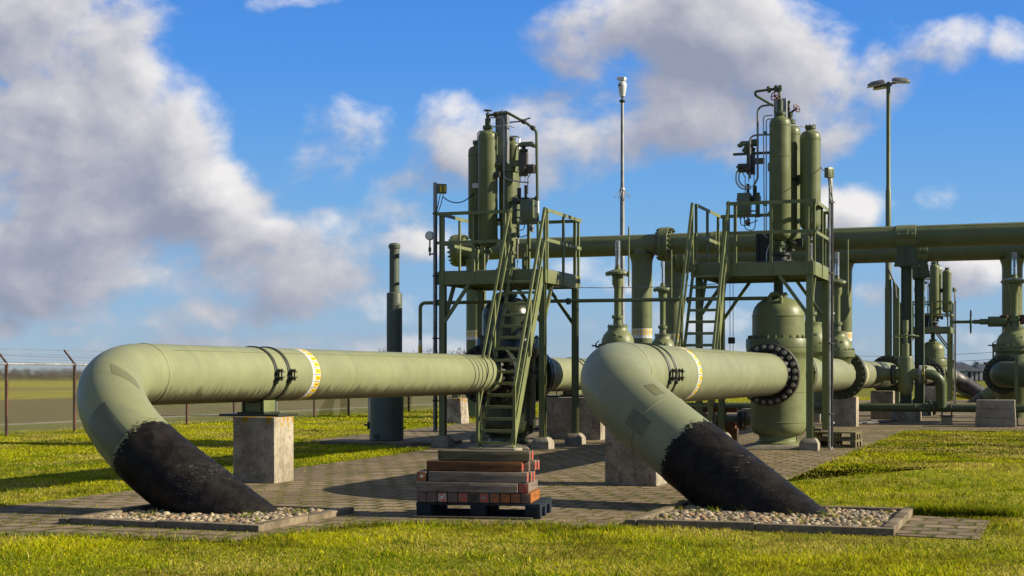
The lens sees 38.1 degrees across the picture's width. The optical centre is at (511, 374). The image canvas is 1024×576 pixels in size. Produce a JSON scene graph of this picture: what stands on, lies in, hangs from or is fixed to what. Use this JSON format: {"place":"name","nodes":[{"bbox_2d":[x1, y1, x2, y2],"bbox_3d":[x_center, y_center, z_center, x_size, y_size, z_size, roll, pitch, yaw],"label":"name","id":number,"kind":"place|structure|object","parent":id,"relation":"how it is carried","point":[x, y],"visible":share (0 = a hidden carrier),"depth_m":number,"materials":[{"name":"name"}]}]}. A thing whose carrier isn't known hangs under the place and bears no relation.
{"place":"outdoors","nodes":[
{"label":"outdoors","id":0,"kind":"place"},
{"bbox_2d":[0,403,437,425],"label":"gravel road","id":1,"kind":"structure","parent":0,"point":[191,415],"depth_m":49.79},
{"bbox_2d":[0,375,987,430],"bbox_3d":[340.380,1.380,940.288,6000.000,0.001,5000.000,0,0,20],"label":"ground","id":2,"kind":"structure","parent":0,"point":[865,392],"depth_m":66.16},
{"bbox_2d":[0,366,83,380],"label":"wood","id":3,"kind":"object","parent":2,"relation":"on","point":[39,375],"visible":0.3,"depth_m":340.20,"materials":[{"name":"plant"}]},
{"bbox_2d":[0,400,1023,541],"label":"paving","id":4,"kind":"structure","parent":0,"point":[593,496],"depth_m":18.17,"materials":[{"name":"concrete"}]},
{"bbox_2d":[59,509,127,523],"bbox_3d":[-3.953,1.381,14.053,0.100,0.135,0.957,0,0,20],"label":"kerb stone","id":5,"kind":"object","parent":4,"relation":"on","point":[65,520],"visible":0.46,"depth_m":14.00,"materials":[{"name":"concrete"}]},
{"bbox_2d":[69,517,156,527],"bbox_3d":[-3.606,1.378,13.482,0.922,0.137,0.100,0,0,20],"label":"kerb stone","id":6,"kind":"object","parent":4,"relation":"on","point":[111,522],"visible":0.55,"depth_m":13.45,"materials":[{"name":"concrete"}]},
{"bbox_2d":[121,504,155,511],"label":"kerb stone","id":7,"kind":"object","parent":4,"relation":"on","point":[146,507],"visible":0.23,"depth_m":14.69,"materials":[{"name":"concrete"}]},
{"bbox_2d":[157,520,263,531],"bbox_3d":[-2.676,1.374,13.146,1.042,0.138,0.100,0,0,20],"label":"kerb stone","id":8,"kind":"object","parent":4,"relation":"on","point":[181,524],"visible":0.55,"depth_m":13.10,"materials":[{"name":"concrete"}]},
{"bbox_2d":[91,507,334,523],"bbox_3d":[-2.865,1.346,14.171,1.879,0.084,1.708,0,0,20],"label":"gravel bed","id":9,"kind":"object","parent":4,"relation":"on","point":[198,516],"visible":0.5,"depth_m":13.94,"materials":[{"name":"gravel"}]},
{"bbox_2d":[233,416,293,482],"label":"concrete block","id":10,"kind":"structure","parent":4,"relation":"on","point":[263,449],"depth_m":18.81,"materials":[{"name":"concrete"}]},
{"bbox_2d":[219,346,297,416],"bbox_3d":[-3.260,0.084,19.162,0.885,0.900,0.520,0,0,20],"label":"pipe clamp","id":11,"kind":"object","parent":10,"relation":"on","point":[263,408],"visible":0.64,"depth_m":19.02,"materials":[{"name":"metal"}]},
{"bbox_2d":[255,515,307,530],"bbox_3d":[-2.080,1.373,13.438,0.100,0.133,0.836,0,0,20],"label":"kerb stone","id":12,"kind":"object","parent":4,"relation":"on","point":[282,522],"visible":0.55,"depth_m":13.39,"materials":[{"name":"concrete"}]},
{"bbox_2d":[77,343,501,514],"bbox_3d":[-2.453,1.161,20.578,3.580,3.035,13.205,0,0,5],"label":"gas pipe","id":13,"kind":"object","parent":4,"relation":"on","point":[149,453],"visible":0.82,"depth_m":16.60,"materials":[{"name":"metal"}]},
{"bbox_2d":[273,505,342,509],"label":"kerb stone","id":14,"kind":"object","parent":4,"relation":"on","point":[307,507],"visible":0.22,"depth_m":14.79,"materials":[{"name":"concrete"}]},
{"bbox_2d":[305,507,353,521],"bbox_3d":[-1.772,1.379,14.288,0.100,0.130,0.956,0,0,20],"label":"kerb stone","id":15,"kind":"object","parent":4,"relation":"on","point":[328,513],"visible":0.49,"depth_m":14.24,"materials":[{"name":"concrete"}]},
{"bbox_2d":[320,438,461,445],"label":"vent plinth","id":16,"kind":"structure","parent":4,"relation":"on","point":[410,442],"depth_m":28.91,"materials":[{"name":"concrete"}]},
{"bbox_2d":[364,243,405,440],"bbox_3d":[-2.528,-0.653,29.480,0.768,3.915,0.689,0,0,-13],"label":"vent stack","id":17,"kind":"object","parent":16,"relation":"on","point":[386,423],"visible":0.82,"depth_m":29.28,"materials":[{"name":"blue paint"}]},
{"bbox_2d":[418,296,767,352],"bbox_3d":[1.327,-0.857,28.572,7.181,1.226,0.145,0,0,13],"label":"vent line","id":18,"kind":"object","parent":17,"relation":"attached to","point":[568,301],"visible":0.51,"depth_m":28.54,"materials":[{"name":"green paint"}]},
{"bbox_2d":[431,436,453,447],"bbox_3d":[-1.304,1.270,28.038,0.340,0.220,0.340,0,0,20],"label":"concrete footing","id":19,"kind":"object","parent":4,"relation":"on","point":[443,441],"visible":0.96,"depth_m":27.90,"materials":[{"name":"concrete"}]},
{"bbox_2d":[432,182,446,431],"bbox_3d":[-1.369,-1.270,27.979,0.250,4.700,0.134,0,0,-25],"label":"cable mast","id":20,"kind":"object","parent":19,"relation":"on","point":[440,189],"visible":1,"depth_m":27.97,"materials":[{"name":"metal"}]},
{"bbox_2d":[425,231,432,255],"bbox_3d":[-1.526,-2.473,28.021,0.225,0.465,0.064,0,0,20],"label":"pressure gauge","id":21,"kind":"object","parent":20,"relation":"attached to","point":[429,235],"visible":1,"depth_m":28.01,"materials":[{"name":"metal"}]},
{"bbox_2d":[435,208,581,437],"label":"access platform","id":22,"kind":"structure","parent":19,"relation":"on","point":[481,282],"depth_m":27.98,"materials":[{"name":"green paint"}]},
{"bbox_2d":[468,109,539,269],"bbox_3d":[-0.183,-3.480,27.968,0.983,3.060,1.317,0,0,-25],"label":"valve actuator","id":23,"kind":"object","parent":22,"relation":"on","point":[500,154],"visible":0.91,"depth_m":27.73,"materials":[{"name":"green paint"}]},
{"bbox_2d":[413,516,531,519],"bbox_3d":[-0.377,1.359,14.095,1.150,0.018,0.040,0,0,10],"label":"timber lath","id":24,"kind":"object","parent":4,"relation":"on","point":[516,518],"visible":1,"depth_m":14.07,"materials":[{"name":"wood"}]},
{"bbox_2d":[416,497,551,518],"bbox_3d":[-0.261,1.296,14.512,1.200,0.144,0.800,0,0,10],"label":"pallet","id":25,"kind":"object","parent":4,"relation":"on","point":[540,507],"visible":0.73,"depth_m":14.21,"materials":[{"name":"blue paint"}]},
{"bbox_2d":[417,492,426,501],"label":"timber beam","id":26,"kind":"structure","parent":25,"relation":"on","point":[421,496],"depth_m":14.22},
{"bbox_2d":[416,481,518,492],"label":"timber beam","id":27,"kind":"structure","parent":26,"relation":"on","point":[481,487],"depth_m":14.13,"materials":[{"name":"wood"}]},
{"bbox_2d":[417,469,428,480],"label":"timber beam","id":28,"kind":"structure","parent":27,"relation":"on","point":[422,475],"depth_m":14.23,"materials":[{"name":"orange paint"}]},
{"bbox_2d":[428,471,528,482],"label":"timber beam","id":29,"kind":"structure","parent":27,"relation":"on","point":[460,476],"depth_m":14.14,"materials":[{"name":"red paint"}]},
{"bbox_2d":[427,461,522,471],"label":"timber beam","id":30,"kind":"structure","parent":29,"relation":"on","point":[503,466],"depth_m":14.18,"materials":[{"name":"brown wood"}]},
{"bbox_2d":[440,450,530,460],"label":"timber beam","id":31,"kind":"structure","parent":30,"relation":"on","point":[459,455],"depth_m":14.20,"materials":[{"name":"wood"}]},
{"bbox_2d":[427,492,437,501],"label":"timber beam","id":32,"kind":"structure","parent":25,"relation":"on","point":[432,496],"depth_m":14.19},
{"bbox_2d":[448,492,458,501],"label":"timber beam","id":33,"kind":"structure","parent":25,"relation":"on","point":[452,496],"depth_m":14.16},
{"bbox_2d":[458,492,469,502],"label":"timber beam","id":34,"kind":"structure","parent":25,"relation":"on","point":[463,497],"depth_m":14.15,"materials":[{"name":"red paint"}]},
{"bbox_2d":[469,492,480,502],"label":"timber beam","id":35,"kind":"structure","parent":25,"relation":"on","point":[473,497],"depth_m":14.13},
{"bbox_2d":[479,493,489,502],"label":"timber beam","id":36,"kind":"structure","parent":25,"relation":"on","point":[484,497],"depth_m":14.11,"materials":[{"name":"red paint"}]},
{"bbox_2d":[500,493,510,502],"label":"timber beam","id":37,"kind":"structure","parent":25,"relation":"on","point":[505,497],"depth_m":14.08,"materials":[{"name":"brown wood"}]},
{"bbox_2d":[511,492,521,502],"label":"timber beam","id":38,"kind":"structure","parent":25,"relation":"on","point":[515,497],"depth_m":14.07,"materials":[{"name":"orange paint"}]},
{"bbox_2d":[521,489,539,502],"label":"wooden beam","id":39,"kind":"structure","parent":25,"relation":"on","point":[532,496],"depth_m":14.07,"materials":[{"name":"wood"}]},
{"bbox_2d":[519,479,537,492],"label":"timber beam","id":40,"kind":"structure","parent":39,"relation":"on","point":[527,487],"depth_m":14.06,"materials":[{"name":"red paint"}]},
{"bbox_2d":[468,447,521,449],"bbox_3d":[-0.289,1.321,25.788,0.860,0.095,0.400,0,0,20],"label":"stair base","id":41,"kind":"object","parent":4,"relation":"on","point":[492,448],"visible":0.38,"depth_m":25.64,"materials":[{"name":"concrete"}]},
{"bbox_2d":[474,207,545,447],"bbox_3d":[-0.001,-0.885,26.586,0.740,4.369,1.836,0,0,20],"label":"steel stair","id":42,"kind":"object","parent":41,"relation":"on","point":[531,310],"visible":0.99,"depth_m":26.52,"materials":[{"name":"metal"}]},
{"bbox_2d":[465,444,530,448],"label":"valve plinth","id":43,"kind":"structure","parent":4,"relation":"on","point":[526,446],"depth_m":27.45,"materials":[{"name":"concrete"}]},
{"bbox_2d":[465,284,554,444],"bbox_3d":[0.018,-0.312,27.964,1.408,3.235,2.520,0,0,20],"label":"ball valve","id":44,"kind":"object","parent":43,"relation":"on","point":[527,424],"visible":0.56,"depth_m":27.58,"materials":[{"name":"black paint"}]},
{"bbox_2d":[531,437,553,448],"bbox_3d":[0.567,1.270,27.361,0.340,0.220,0.340,0,0,20],"label":"concrete footing","id":45,"kind":"object","parent":4,"relation":"on","point":[542,443],"visible":0.98,"depth_m":27.22,"materials":[{"name":"concrete"}]},
{"bbox_2d":[564,433,585,444],"bbox_3d":[1.244,1.270,29.232,0.340,0.220,0.340,0,0,20],"label":"concrete footing","id":46,"kind":"object","parent":4,"relation":"on","point":[577,439],"visible":0.97,"depth_m":29.09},
{"bbox_2d":[547,397,604,439],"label":"concrete block","id":47,"kind":"structure","parent":4,"relation":"on","point":[559,419],"depth_m":31.31,"materials":[{"name":"concrete"}]},
{"bbox_2d":[547,357,584,396],"bbox_3d":[1.287,0.057,31.758,1.300,0.845,0.520,0,0,20],"label":"pipe clamp","id":48,"kind":"object","parent":47,"relation":"on","point":[567,394],"visible":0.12,"depth_m":31.62,"materials":[{"name":"metal"}]},
{"bbox_2d":[550,357,585,391],"bbox_3d":[2.534,0.000,35.205,0.700,0.700,13.070,0,0,20],"label":"gas pipe","id":49,"kind":"object","parent":48,"relation":"on","point":[563,374],"visible":0.14,"depth_m":30.29,"materials":[{"name":"metal"}]},
{"bbox_2d":[592,227,633,347],"bbox_3d":[2.498,-1.755,35.106,0.947,3.430,0.947,0,0,42],"label":"capped valve","id":50,"kind":"object","parent":49,"relation":"attached to","point":[617,331],"visible":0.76,"depth_m":34.97,"materials":[{"name":"green paint"}]},
{"bbox_2d":[652,250,673,345],"bbox_3d":[3.976,-1.630,39.187,0.826,3.293,0.826,0,0,35],"label":"capped valve","id":51,"kind":"object","parent":49,"relation":"attached to","point":[662,337],"visible":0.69,"depth_m":39.08,"materials":[{"name":"green paint"}]},
{"bbox_2d":[614,77,630,324],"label":"camera pole","id":52,"kind":"object","parent":4,"relation":"on","point":[622,85],"visible":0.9,"depth_m":57.93,"materials":[{"name":"metal"}]},
{"bbox_2d":[605,427,666,486],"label":"concrete block","id":53,"kind":"structure","parent":4,"relation":"on","point":[625,466],"depth_m":18.30,"materials":[{"name":"concrete"}]},
{"bbox_2d":[625,509,664,526],"bbox_3d":[1.250,1.371,13.884,0.100,0.132,1.081,0,0,20],"label":"kerb stone","id":54,"kind":"object","parent":4,"relation":"on","point":[632,521],"visible":0.51,"depth_m":13.76,"materials":[{"name":"concrete"}]},
{"bbox_2d":[659,502,687,512],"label":"kerb stone","id":55,"kind":"object","parent":4,"relation":"on","point":[671,506],"visible":0.4,"depth_m":14.82,"materials":[{"name":"concrete"}]},
{"bbox_2d":[580,342,827,514],"bbox_3d":[2.727,1.006,20.396,3.170,2.792,13.537,0,0,6],"label":"gas pipe","id":56,"kind":"object","parent":4,"relation":"on","point":[644,414],"visible":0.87,"depth_m":15.60,"materials":[{"name":"metal"}]},
{"bbox_2d":[637,343,684,391],"bbox_3d":[1.688,0.095,18.635,0.886,0.988,0.520,0,0,20],"label":"pipe clamp","id":57,"kind":"object","parent":56,"relation":"attached to","point":[677,378],"visible":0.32,"depth_m":18.43,"materials":[{"name":"metal"}]},
{"bbox_2d":[707,400,749,430],"bbox_3d":[4.633,0.800,31.026,1.350,0.740,0.420,0,0,20],"label":"drain pipe","id":58,"kind":"object","parent":4,"relation":"on","point":[741,419],"visible":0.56,"depth_m":30.86,"materials":[{"name":"metal"}]},
{"bbox_2d":[725,428,738,441],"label":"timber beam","id":59,"kind":"structure","parent":4,"relation":"on","point":[733,433],"depth_m":30.00,"materials":[{"name":"brown wood"}]},
{"bbox_2d":[742,442,798,448],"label":"valve plinth","id":60,"kind":"structure","parent":4,"relation":"on","point":[753,445],"depth_m":27.42,"materials":[{"name":"concrete"}]},
{"bbox_2d":[746,275,821,444],"bbox_3d":[5.110,-0.372,27.928,1.408,3.355,2.520,0,0,20],"label":"ball valve","id":61,"kind":"object","parent":60,"relation":"on","point":[778,330],"visible":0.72,"depth_m":27.52,"materials":[{"name":"green paint"}]},
{"bbox_2d":[813,354,935,399],"bbox_3d":[11.421,0.000,45.653,1.220,1.220,35.370,0,0,20],"label":"gas pipe","id":62,"kind":"object","parent":61,"relation":"attached to","point":[857,375],"visible":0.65,"depth_m":36.08,"materials":[{"name":"metal"}]},
{"bbox_2d":[805,243,821,361],"bbox_3d":[6.362,-1.692,31.676,0.947,3.361,0.947,0,0,42],"label":"capped valve","id":63,"kind":"object","parent":62,"relation":"attached to","point":[817,341],"visible":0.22,"depth_m":31.35,"materials":[{"name":"green paint"}]},
{"bbox_2d":[833,239,854,364],"bbox_3d":[7.808,-1.598,35.672,0.853,3.258,0.853,0,0,41],"label":"capped valve","id":64,"kind":"object","parent":62,"relation":"attached to","point":[843,350],"visible":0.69,"depth_m":35.47,"materials":[{"name":"green paint"}]},
{"bbox_2d":[799,438,819,450],"bbox_3d":[5.402,1.270,26.940,0.340,0.220,0.340,0,0,20],"label":"concrete footing","id":65,"kind":"object","parent":4,"relation":"on","point":[810,444],"visible":0.94,"depth_m":26.79,"materials":[{"name":"concrete"}]},
{"bbox_2d":[824,167,834,448],"bbox_3d":[5.788,-1.205,26.976,0.158,5.130,0.404,0,0,24],"label":"cable mast","id":66,"kind":"object","parent":4,"relation":"on","point":[829,173],"visible":1,"depth_m":26.97,"materials":[{"name":"metal"}]},
{"bbox_2d":[818,438,861,447],"bbox_3d":[6.171,1.296,28.226,0.840,0.144,0.840,0,0,22],"label":"pallet","id":67,"kind":"object","parent":4,"relation":"on","point":[853,443],"visible":0.61,"depth_m":27.91,"materials":[{"name":"brown wood"}]},
{"bbox_2d":[813,430,860,439],"bbox_3d":[6.165,1.150,28.241,0.840,0.144,0.840,0,0,20],"label":"pallet","id":68,"kind":"object","parent":67,"relation":"on","point":[854,435],"visible":0.77,"depth_m":27.97,"materials":[{"name":"brown wood"}]},
{"bbox_2d":[833,396,858,426],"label":"concrete block","id":69,"kind":"structure","parent":4,"relation":"on","point":[846,411],"depth_m":39.05,"materials":[{"name":"concrete"}]},
{"bbox_2d":[871,391,894,418],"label":"concrete block","id":70,"kind":"structure","parent":4,"relation":"on","point":[883,397],"depth_m":45.37,"materials":[{"name":"concrete"}]},
{"bbox_2d":[867,77,909,403],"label":"lamp post","id":71,"kind":"object","parent":4,"relation":"on","point":[878,84],"visible":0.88,"depth_m":54.90,"materials":[{"name":"metal"}]},
{"bbox_2d":[890,412,915,420],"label":"concrete block","id":72,"kind":"structure","parent":4,"relation":"on","point":[904,416],"depth_m":43.49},
{"bbox_2d":[916,412,921,420],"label":"concrete block","id":73,"kind":"structure","parent":4,"relation":"on","point":[918,416],"depth_m":43.56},
{"bbox_2d":[893,225,919,403],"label":"pipe column","id":74,"kind":"structure","parent":73,"relation":"on","point":[906,260],"depth_m":43.88,"materials":[{"name":"metal"}]},
{"bbox_2d":[447,222,1023,416],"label":"header pipe","id":75,"kind":"object","parent":74,"relation":"on","point":[661,243],"visible":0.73,"depth_m":46.07,"materials":[{"name":"metal"}]},
{"bbox_2d":[952,253,1023,417],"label":"capped valve","id":76,"kind":"object","parent":75,"relation":"attached to","point":[1010,340],"visible":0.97,"depth_m":42.84,"materials":[{"name":"green paint"}]},
{"bbox_2d":[983,355,1023,393],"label":"elbow pipe","id":77,"kind":"object","parent":76,"relation":"attached to","point":[999,374],"visible":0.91,"depth_m":40.77,"materials":[{"name":"metal"}]},
{"bbox_2d":[922,412,932,415],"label":"concrete block","id":78,"kind":"structure","parent":4,"relation":"on","point":[924,413],"depth_m":49.43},
{"bbox_2d":[912,247,930,403],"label":"pipe column","id":79,"kind":"structure","parent":78,"relation":"on","point":[920,273],"depth_m":49.80,"materials":[{"name":"metal"}]},
{"bbox_2d":[664,245,1023,346],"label":"header pipe","id":80,"kind":"object","parent":79,"relation":"on","point":[1002,254],"visible":0.34,"depth_m":50.24,"materials":[{"name":"metal"}]},
{"bbox_2d":[925,387,935,403],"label":"concrete block","id":81,"kind":"structure","parent":4,"relation":"on","point":[930,393],"depth_m":62.82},
{"bbox_2d":[925,333,951,398],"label":"ball valve","id":82,"kind":"object","parent":4,"relation":"on","point":[935,358],"visible":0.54,"depth_m":64.55,"materials":[{"name":"green paint"}]},
{"bbox_2d":[900,301,953,400],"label":"access platform","id":83,"kind":"structure","parent":82,"relation":"attached to","point":[947,330],"depth_m":64.14,"materials":[{"name":"green paint"}]},
{"bbox_2d":[913,261,951,326],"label":"valve actuator","id":84,"kind":"object","parent":83,"relation":"on","point":[939,287],"visible":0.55,"depth_m":64.71,"materials":[{"name":"green paint"}]},
{"bbox_2d":[941,417,951,424],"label":"concrete footing","id":85,"kind":"object","parent":4,"relation":"on","point":[946,420],"visible":1,"depth_m":40.25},
{"bbox_2d":[715,401,1023,416],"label":"pipe","id":86,"kind":"object","parent":85,"relation":"on","point":[929,407],"visible":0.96,"depth_m":40.61,"materials":[{"name":"metal"}]},
{"bbox_2d":[874,320,946,407],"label":"bypass pipe","id":87,"kind":"object","parent":86,"relation":"on","point":[905,374],"visible":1,"depth_m":40.24,"materials":[{"name":"metal"}]},
{"bbox_2d":[952,287,956,403],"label":"cable mast","id":88,"kind":"object","parent":4,"relation":"on","point":[954,289],"visible":0.87,"depth_m":64.04,"materials":[{"name":"metal"}]},
{"bbox_2d":[946,367,996,399],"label":"gas pipe","id":89,"kind":"object","parent":4,"relation":"on","point":[968,385],"visible":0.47,"depth_m":75.38,"materials":[{"name":"metal"}]},
{"bbox_2d":[967,387,996,402],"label":"sloping pipe","id":90,"kind":"object","parent":4,"relation":"on","point":[987,393],"visible":0.23,"depth_m":72.14,"materials":[{"name":"metal"}]},
{"bbox_2d":[975,400,1015,426],"bbox_3d":[12.689,1.016,38.949,1.008,0.704,0.560,0,0,20],"label":"concrete block","id":91,"kind":"object","parent":4,"relation":"on","point":[995,413],"visible":1,"depth_m":38.68,"materials":[{"name":"concrete"}]},
{"bbox_2d":[1015,357,1017,425],"bbox_3d":[13.525,0.444,39.821,0.090,1.848,0.090,0,0,20],"label":"steel post","id":92,"kind":"object","parent":4,"relation":"on","point":[1016,380],"visible":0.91,"depth_m":39.78,"materials":[{"name":"metal"}]},
{"bbox_3d":[3.484,1.270,27.634,0.340,0.220,0.340,0,0,20],"label":"concrete footing","id":93,"kind":"object","parent":4,"relation":"on","visible":0},
{"bbox_2d":[694,199,828,438],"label":"access platform","id":94,"kind":"structure","parent":93,"relation":"on","point":[811,273],"depth_m":27.47,"materials":[{"name":"green paint"}]},
{"bbox_2d":[554,283,717,287],"bbox_3d":[2.458,-1.684,27.958,3.386,0.126,0.012,0,0,-7],"label":"steel wire","id":95,"kind":"object","parent":94,"relation":"attached to","point":[626,287],"visible":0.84,"depth_m":27.91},
{"bbox_2d":[733,85,820,261],"bbox_3d":[5.000,-3.725,27.895,1.520,3.310,0.950,0,0,-14],"label":"valve actuator","id":96,"kind":"object","parent":94,"relation":"on","point":[794,163],"visible":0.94,"depth_m":27.70,"materials":[{"name":"green paint"}]},
{"bbox_2d":[0,396,1023,575],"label":"lawn","id":97,"kind":"structure","parent":0,"point":[870,478],"depth_m":12.02,"materials":[{"name":"plant"}]},
{"bbox_2d":[0,349,582,435],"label":"fence","id":98,"kind":"object","parent":97,"relation":"on","point":[74,406],"visible":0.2,"depth_m":35.41,"materials":[{"name":"metal"}]},
{"bbox_2d":[447,398,468,423],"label":"concrete block","id":99,"kind":"structure","parent":97,"relation":"on","point":[457,409],"depth_m":41.36,"materials":[{"name":"concrete"}]},
{"bbox_2d":[637,519,755,531],"bbox_3d":[1.642,1.365,13.231,1.062,0.139,0.100,0,0,20],"label":"kerb stone","id":100,"kind":"object","parent":97,"relation":"on","point":[739,525],"visible":0.55,"depth_m":13.17,"materials":[{"name":"concrete"}]},
{"bbox_2d":[647,505,897,526],"bbox_3d":[2.498,1.346,14.019,2.173,0.080,1.963,0,0,20],"label":"gravel bed","id":101,"kind":"object","parent":97,"relation":"on","point":[844,518],"visible":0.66,"depth_m":13.92,"materials":[{"name":"gravel"}]},
{"bbox_2d":[756,523,894,535],"bbox_3d":[2.704,1.372,12.847,1.181,0.132,0.100,0,0,20],"label":"kerb stone","id":102,"kind":"object","parent":97,"relation":"on","point":[832,529],"visible":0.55,"depth_m":12.80,"materials":[{"name":"concrete"}]},
{"bbox_2d":[822,506,901,511],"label":"kerb stone","id":103,"kind":"object","parent":97,"relation":"on","point":[898,509],"visible":0.24,"depth_m":14.69,"materials":[{"name":"concrete"}]},
{"bbox_2d":[883,517,903,532],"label":"kerb stone","id":104,"kind":"object","parent":97,"relation":"on","point":[897,523],"visible":0.55,"depth_m":13.09,"materials":[{"name":"concrete"}]},
{"bbox_2d":[894,507,913,523],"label":"kerb stone","id":105,"kind":"object","parent":97,"relation":"on","point":[906,513],"visible":0.57,"depth_m":14.02,"materials":[{"name":"concrete"}]},
{"bbox_2d":[0,0,1023,374],"label":"sky","id":106,"kind":"structure","parent":0,"point":[234,173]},
{"bbox_2d":[895,515,990,538],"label":"path","id":107,"kind":"structure","parent":0,"point":[931,526],"depth_m":13.28,"materials":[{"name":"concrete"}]},
{"bbox_2d":[946,362,982,380],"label":"barn","id":108,"kind":"structure","parent":0,"point":[975,375],"depth_m":300.00,"materials":[{"name":"grey stone"}]},
{"bbox_3d":[3.098,1.321,25.892,0.860,0.095,0.400,0,0,20],"label":"stair base","id":109,"kind":"object","parent":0,"visible":0},
{"bbox_2d":[674,201,729,421],"bbox_3d":[3.387,-0.946,26.689,0.740,4.488,1.836,0,0,20],"label":"steel stair","id":110,"kind":"object","parent":109,"relation":"on","point":[723,274],"visible":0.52,"depth_m":26.95,"materials":[{"name":"metal"}]},
{"bbox_3d":[-0.264,0.976,14.389,0.975,0.094,0.094,0,0,9],"label":"timber beam","id":111,"kind":"object","parent":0,"visible":0},
{"bbox_2d":[436,459,535,470],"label":"timber beam","id":112,"kind":"structure","parent":111,"relation":"on","point":[532,465],"depth_m":14.29,"materials":[{"name":"red paint"}]},
{"bbox_2d":[438,450,532,459],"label":"timber beam","id":113,"kind":"structure","parent":112,"relation":"on","point":[493,450],"depth_m":14.31,"materials":[{"name":"red paint"}]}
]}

